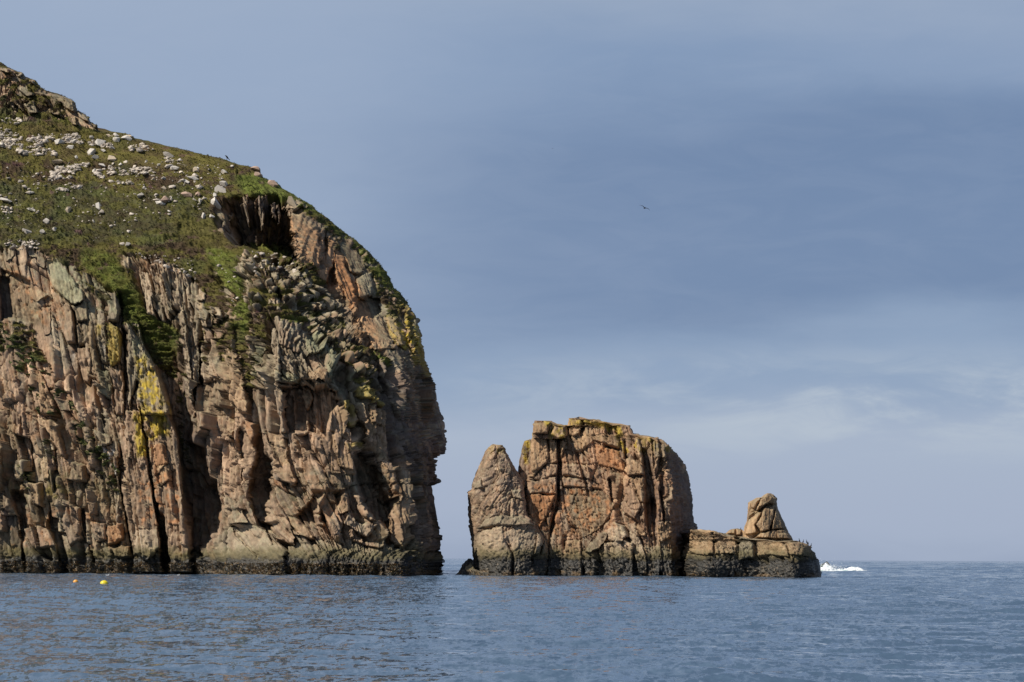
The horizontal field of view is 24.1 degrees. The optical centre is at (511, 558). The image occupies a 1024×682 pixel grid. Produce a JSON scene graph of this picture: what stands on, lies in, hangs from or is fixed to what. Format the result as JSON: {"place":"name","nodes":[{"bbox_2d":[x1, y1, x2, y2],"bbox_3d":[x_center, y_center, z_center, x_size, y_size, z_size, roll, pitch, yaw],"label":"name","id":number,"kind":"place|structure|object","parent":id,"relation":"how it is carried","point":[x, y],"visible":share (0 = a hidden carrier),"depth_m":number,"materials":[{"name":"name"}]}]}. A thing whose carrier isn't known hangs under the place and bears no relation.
{"place":"outdoors","nodes":[
{"label":"outdoors","id":0,"kind":"place"},
{"bbox_2d":[0,63,406,492],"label":"grass","id":1,"kind":"structure","parent":0,"point":[198,267],"depth_m":326.46,"materials":[{"name":"green plant"}]},
{"bbox_2d":[0,62,446,575],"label":"headland","id":2,"kind":"structure","parent":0,"point":[313,450],"depth_m":308.99,"materials":[{"name":"stone"}]},
{"bbox_2d":[0,197,11,202],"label":"boulder","id":3,"kind":"object","parent":2,"relation":"on","point":[6,200],"visible":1,"depth_m":332.88,"materials":[{"name":"stone"}]},
{"bbox_2d":[22,228,31,233],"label":"boulder","id":4,"kind":"object","parent":2,"relation":"on","point":[26,231],"visible":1,"depth_m":325.60,"materials":[{"name":"stone"}]},
{"bbox_2d":[52,159,62,163],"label":"boulder","id":5,"kind":"object","parent":2,"relation":"on","point":[59,161],"visible":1,"depth_m":344.66,"materials":[{"name":"stone"}]},
{"bbox_2d":[54,139,64,143],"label":"boulder","id":6,"kind":"object","parent":2,"relation":"on","point":[59,141],"visible":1,"depth_m":350.54,"materials":[{"name":"stone"}]},
{"bbox_2d":[87,148,95,154],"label":"boulder","id":7,"kind":"object","parent":2,"relation":"on","point":[91,151],"visible":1,"depth_m":348.53,"materials":[{"name":"stone"}]},
{"bbox_2d":[95,139,105,145],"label":"boulder","id":8,"kind":"object","parent":2,"relation":"on","point":[98,142],"visible":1,"depth_m":351.17,"materials":[{"name":"stone"}]},
{"bbox_2d":[107,155,115,161],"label":"boulder","id":9,"kind":"object","parent":2,"relation":"on","point":[111,158],"visible":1,"depth_m":345.84,"materials":[{"name":"stone"}]},
{"bbox_2d":[113,137,119,141],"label":"boulder","id":10,"kind":"object","parent":2,"relation":"on","point":[116,139],"visible":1,"depth_m":351.81,"materials":[{"name":"stone"}]},
{"bbox_2d":[121,135,131,140],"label":"boulder","id":11,"kind":"object","parent":2,"relation":"on","point":[126,137],"visible":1,"depth_m":352.02,"materials":[{"name":"stone"}]},
{"bbox_2d":[0,117,299,301],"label":"scree","id":12,"kind":"structure","parent":2,"relation":"on","point":[7,141],"depth_m":341.47,"materials":[{"name":"stone"}]},
{"bbox_2d":[161,196,170,203],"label":"boulder","id":13,"kind":"object","parent":2,"relation":"on","point":[164,199],"visible":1,"depth_m":329.43,"materials":[{"name":"stone"}]},
{"bbox_2d":[163,152,173,157],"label":"boulder","id":14,"kind":"object","parent":2,"relation":"on","point":[167,154],"visible":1,"depth_m":344.83,"materials":[{"name":"stone"}]},
{"bbox_2d":[170,166,178,169],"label":"boulder","id":15,"kind":"object","parent":2,"relation":"on","point":[173,167],"visible":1,"depth_m":339.85,"materials":[{"name":"stone"}]},
{"bbox_2d":[181,191,191,196],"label":"boulder","id":16,"kind":"object","parent":2,"relation":"on","point":[186,194],"visible":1,"depth_m":331.16,"materials":[{"name":"stone"}]},
{"bbox_2d":[186,176,198,179],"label":"boulder","id":17,"kind":"object","parent":2,"relation":"on","point":[193,177],"visible":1,"depth_m":335.72,"materials":[{"name":"stone"}]},
{"bbox_2d":[211,197,220,209],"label":"boulder","id":18,"kind":"object","parent":2,"relation":"on","point":[214,202],"visible":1,"depth_m":329.43,"materials":[{"name":"stone"}]},
{"bbox_2d":[214,185,225,192],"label":"boulder","id":19,"kind":"object","parent":2,"relation":"on","point":[219,188],"visible":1,"depth_m":332.56,"materials":[{"name":"stone"}]},
{"bbox_2d":[0,560,442,575],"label":"seaweed","id":20,"kind":"object","parent":2,"relation":"on","point":[253,566],"visible":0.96,"depth_m":291.89,"materials":[{"name":"black plant"}]},
{"bbox_2d":[219,181,227,186],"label":"boulder","id":21,"kind":"object","parent":2,"relation":"on","point":[223,183],"visible":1,"depth_m":334.38,"materials":[{"name":"stone"}]},
{"bbox_2d":[251,166,260,172],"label":"boulder","id":22,"kind":"object","parent":2,"relation":"on","point":[256,168],"visible":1,"depth_m":341.59,"materials":[{"name":"stone"}]},
{"bbox_2d":[254,172,261,177],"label":"boulder","id":23,"kind":"object","parent":2,"relation":"on","point":[258,174],"visible":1,"depth_m":340.05,"materials":[{"name":"stone"}]},
{"bbox_2d":[268,180,277,186],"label":"boulder","id":24,"kind":"object","parent":2,"relation":"on","point":[272,183],"visible":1,"depth_m":336.58,"materials":[{"name":"stone"}]},
{"bbox_2d":[287,196,297,208],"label":"boulder","id":25,"kind":"object","parent":2,"relation":"on","point":[291,201],"visible":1,"depth_m":329.67,"materials":[{"name":"stone"}]},
{"bbox_2d":[0,559,1023,681],"bbox_3d":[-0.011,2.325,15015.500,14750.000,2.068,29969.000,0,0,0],"label":"sea","id":26,"kind":"structure","parent":0,"point":[918,621],"depth_m":75.58,"materials":[{"name":"liquid"}]},
{"bbox_2d":[455,558,473,574],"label":"sea rock","id":27,"kind":"object","parent":26,"relation":"in","point":[467,562],"visible":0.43,"depth_m":306.46,"materials":[{"name":"stone"}]},
{"bbox_2d":[460,563,495,575],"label":"sea rock","id":28,"kind":"object","parent":26,"relation":"in","point":[469,569],"visible":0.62,"depth_m":301.30,"materials":[{"name":"stone"}]},
{"bbox_2d":[467,444,548,575],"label":"sea stack","id":29,"kind":"object","parent":26,"relation":"in","point":[507,539],"visible":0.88,"depth_m":304.36,"materials":[{"name":"stone"}]},
{"bbox_2d":[518,417,697,576],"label":"sea stack","id":30,"kind":"object","parent":26,"relation":"in","point":[602,498],"visible":0.82,"depth_m":306.69,"materials":[{"name":"stone"}]},
{"bbox_2d":[679,493,821,577],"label":"rock ledge","id":31,"kind":"object","parent":26,"relation":"in","point":[763,544],"visible":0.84,"depth_m":295.50,"materials":[{"name":"stone"}]},
{"bbox_2d":[821,563,864,570],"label":"breaking wave","id":32,"kind":"object","parent":26,"relation":"on","point":[827,568],"visible":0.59,"depth_m":477.08,"materials":[{"name":"liquid"}]},
{"bbox_2d":[0,0,1023,560],"label":"sky","id":33,"kind":"structure","parent":0,"point":[815,301],"materials":[{"name":"blue"}]}
]}

